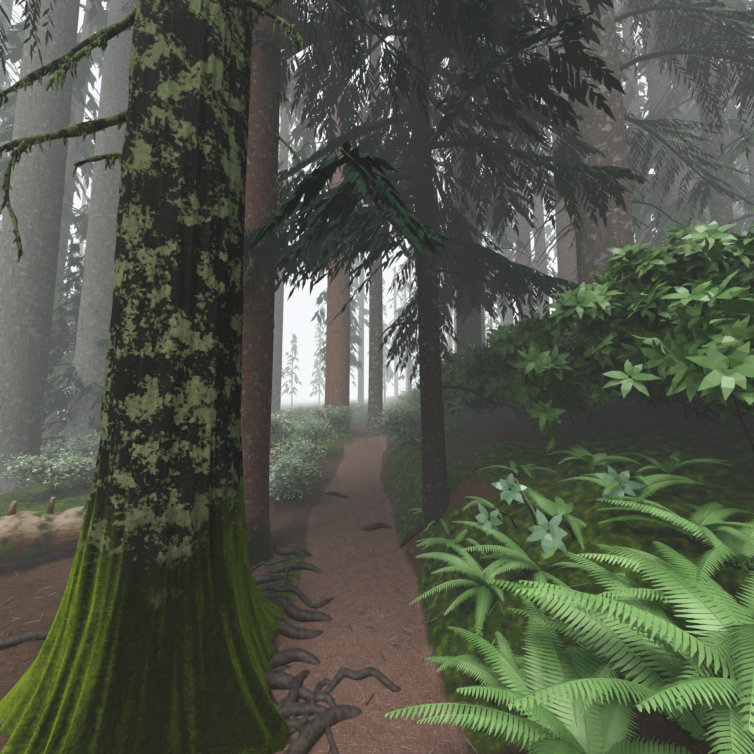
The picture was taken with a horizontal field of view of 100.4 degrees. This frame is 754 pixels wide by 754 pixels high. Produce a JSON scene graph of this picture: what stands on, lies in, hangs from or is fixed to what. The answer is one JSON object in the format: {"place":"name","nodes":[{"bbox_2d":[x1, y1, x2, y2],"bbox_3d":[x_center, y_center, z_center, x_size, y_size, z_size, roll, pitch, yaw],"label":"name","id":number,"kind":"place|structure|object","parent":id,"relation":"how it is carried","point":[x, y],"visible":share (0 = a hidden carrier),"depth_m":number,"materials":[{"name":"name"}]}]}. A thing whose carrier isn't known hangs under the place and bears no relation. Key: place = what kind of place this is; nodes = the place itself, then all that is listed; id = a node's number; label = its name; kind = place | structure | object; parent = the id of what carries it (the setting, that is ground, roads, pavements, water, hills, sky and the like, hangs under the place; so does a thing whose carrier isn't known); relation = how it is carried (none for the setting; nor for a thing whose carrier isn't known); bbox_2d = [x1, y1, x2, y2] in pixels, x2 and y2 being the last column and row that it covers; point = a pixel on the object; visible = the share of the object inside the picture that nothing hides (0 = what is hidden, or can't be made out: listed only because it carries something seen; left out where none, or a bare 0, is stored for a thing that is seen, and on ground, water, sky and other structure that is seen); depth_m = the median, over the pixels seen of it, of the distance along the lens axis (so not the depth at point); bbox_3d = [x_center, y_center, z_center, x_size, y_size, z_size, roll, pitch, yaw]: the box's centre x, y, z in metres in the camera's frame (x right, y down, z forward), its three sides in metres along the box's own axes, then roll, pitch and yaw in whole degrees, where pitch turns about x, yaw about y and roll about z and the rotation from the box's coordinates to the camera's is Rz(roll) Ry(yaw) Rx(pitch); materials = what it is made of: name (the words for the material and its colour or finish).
{"place":"outdoors","nodes":[
{"label":"outdoors","id":0,"kind":"place"},
{"bbox_2d":[0,0,752,445],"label":"sky","id":1,"kind":"structure","parent":0,"point":[16,34],"depth_m":17.48,"materials":[{"name":"white"}]},
{"bbox_2d":[0,380,753,753],"bbox_3d":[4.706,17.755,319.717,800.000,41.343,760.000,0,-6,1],"label":"forest ground","id":2,"kind":"structure","parent":0,"point":[486,438],"depth_m":2.43,"materials":[{"name":"brown soil"}]},
{"bbox_2d":[0,493,89,562],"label":"fallen log","id":3,"kind":"object","parent":2,"relation":"on","point":[30,534],"visible":0.67,"depth_m":3.18,"materials":[{"name":"brown wood"}]},
{"bbox_2d":[0,0,135,494],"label":"tree trunks","id":4,"kind":"object","parent":2,"relation":"on","point":[28,280],"visible":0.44,"depth_m":6.94,"materials":[{"name":"grey plant"}]},
{"bbox_2d":[0,0,290,753],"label":"tree trunk","id":5,"kind":"object","parent":2,"relation":"on","point":[164,630],"visible":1,"depth_m":1.50,"materials":[{"name":"green plant"}]},
{"bbox_2d":[0,0,303,262],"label":"mossy branches","id":6,"kind":"object","parent":5,"relation":"attached to","point":[85,47],"visible":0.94,"depth_m":2.00,"materials":[{"name":"green plant"}]},
{"bbox_2d":[0,491,422,753],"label":"tree roots","id":7,"kind":"object","parent":2,"relation":"on","point":[320,719],"visible":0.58,"depth_m":1.78,"materials":[{"name":"brown plant"}]},
{"bbox_2d":[74,0,444,280],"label":"tree","id":8,"kind":"object","parent":2,"relation":"on","point":[307,134],"depth_m":12.20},
{"bbox_2d":[241,0,281,567],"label":"tree trunk","id":9,"kind":"object","parent":2,"relation":"on","point":[260,202],"visible":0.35,"depth_m":3.28,"materials":[{"name":"brown plant"}]},
{"bbox_2d":[270,90,300,327],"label":"dead fir branches","id":10,"kind":"object","parent":9,"relation":"attached to","point":[291,152],"visible":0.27,"depth_m":3.53,"materials":[{"name":"brown wood"}]},
{"bbox_2d":[0,374,531,501],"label":"undergrowth","id":11,"kind":"object","parent":2,"relation":"on","point":[296,467],"depth_m":6.21,"materials":[{"name":"green plant"}]},
{"bbox_2d":[0,0,543,468],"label":"conifer foliage","id":12,"kind":"object","parent":2,"relation":"on","point":[476,16],"depth_m":2.53,"materials":[{"name":"plant"}]},
{"bbox_2d":[0,417,608,753],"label":"fallen twigs","id":13,"kind":"object","parent":2,"relation":"on","point":[340,573],"visible":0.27,"depth_m":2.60,"materials":[{"name":"brown wood"}]},
{"bbox_2d":[321,9,349,436],"bbox_3d":[-1.408,-17.485,12.741,1.116,40.400,1.117,0,-6,1],"label":"tree trunk","id":14,"kind":"object","parent":2,"relation":"on","point":[337,382],"visible":0.35,"depth_m":10.86,"materials":[{"name":"orange plant"}]},
{"bbox_2d":[366,6,383,437],"bbox_3d":[-0.063,-12.820,11.766,0.611,30.400,0.615,0,-6,1],"label":"grey trunk","id":15,"kind":"object","parent":2,"relation":"on","point":[375,393],"visible":0.56,"depth_m":10.48,"materials":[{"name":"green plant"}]},
{"bbox_2d":[243,0,649,528],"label":"fir","id":16,"kind":"object","parent":2,"relation":"on","point":[339,204],"depth_m":3.53,"materials":[{"name":"green plant"}]},
{"bbox_2d":[270,431,753,753],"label":"ferns","id":17,"kind":"object","parent":2,"relation":"on","point":[678,657],"visible":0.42,"depth_m":1.22,"materials":[{"name":"green plant"}]},
{"bbox_2d":[515,478,549,533],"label":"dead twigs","id":18,"kind":"object","parent":2,"relation":"on","point":[525,497],"visible":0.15,"depth_m":2.14,"materials":[{"name":"wood"}]},
{"bbox_2d":[489,479,631,538],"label":"plant stems","id":19,"kind":"object","parent":2,"relation":"on","point":[569,527],"visible":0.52,"depth_m":2.24,"materials":[{"name":"green plant"}]},
{"bbox_2d":[475,465,645,553],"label":"whorled leaves","id":20,"kind":"object","parent":19,"relation":"attached to","point":[556,534],"visible":0.94,"depth_m":1.92,"materials":[{"name":"green plant"}]},
{"bbox_2d":[413,208,753,453],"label":"rhododendron","id":21,"kind":"object","parent":2,"relation":"on","point":[682,336],"depth_m":2.47,"materials":[{"name":"green plant"}]},
{"bbox_2d":[496,5,683,332],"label":"pale hillside trunks","id":22,"kind":"object","parent":2,"relation":"on","point":[658,84],"visible":0.02,"depth_m":11.91,"materials":[{"name":"grey plant"}]},
{"bbox_2d":[428,0,753,306],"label":"old tree","id":23,"kind":"object","parent":2,"relation":"on","point":[746,89],"depth_m":5.27,"materials":[{"name":"grey plant"}]},
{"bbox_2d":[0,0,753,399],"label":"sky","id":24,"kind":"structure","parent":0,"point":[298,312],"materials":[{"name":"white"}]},
{"bbox_2d":[479,0,753,309],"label":"trees","id":25,"kind":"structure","parent":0,"point":[731,132],"depth_m":10.97,"materials":[{"name":"grey plant"}]}
]}

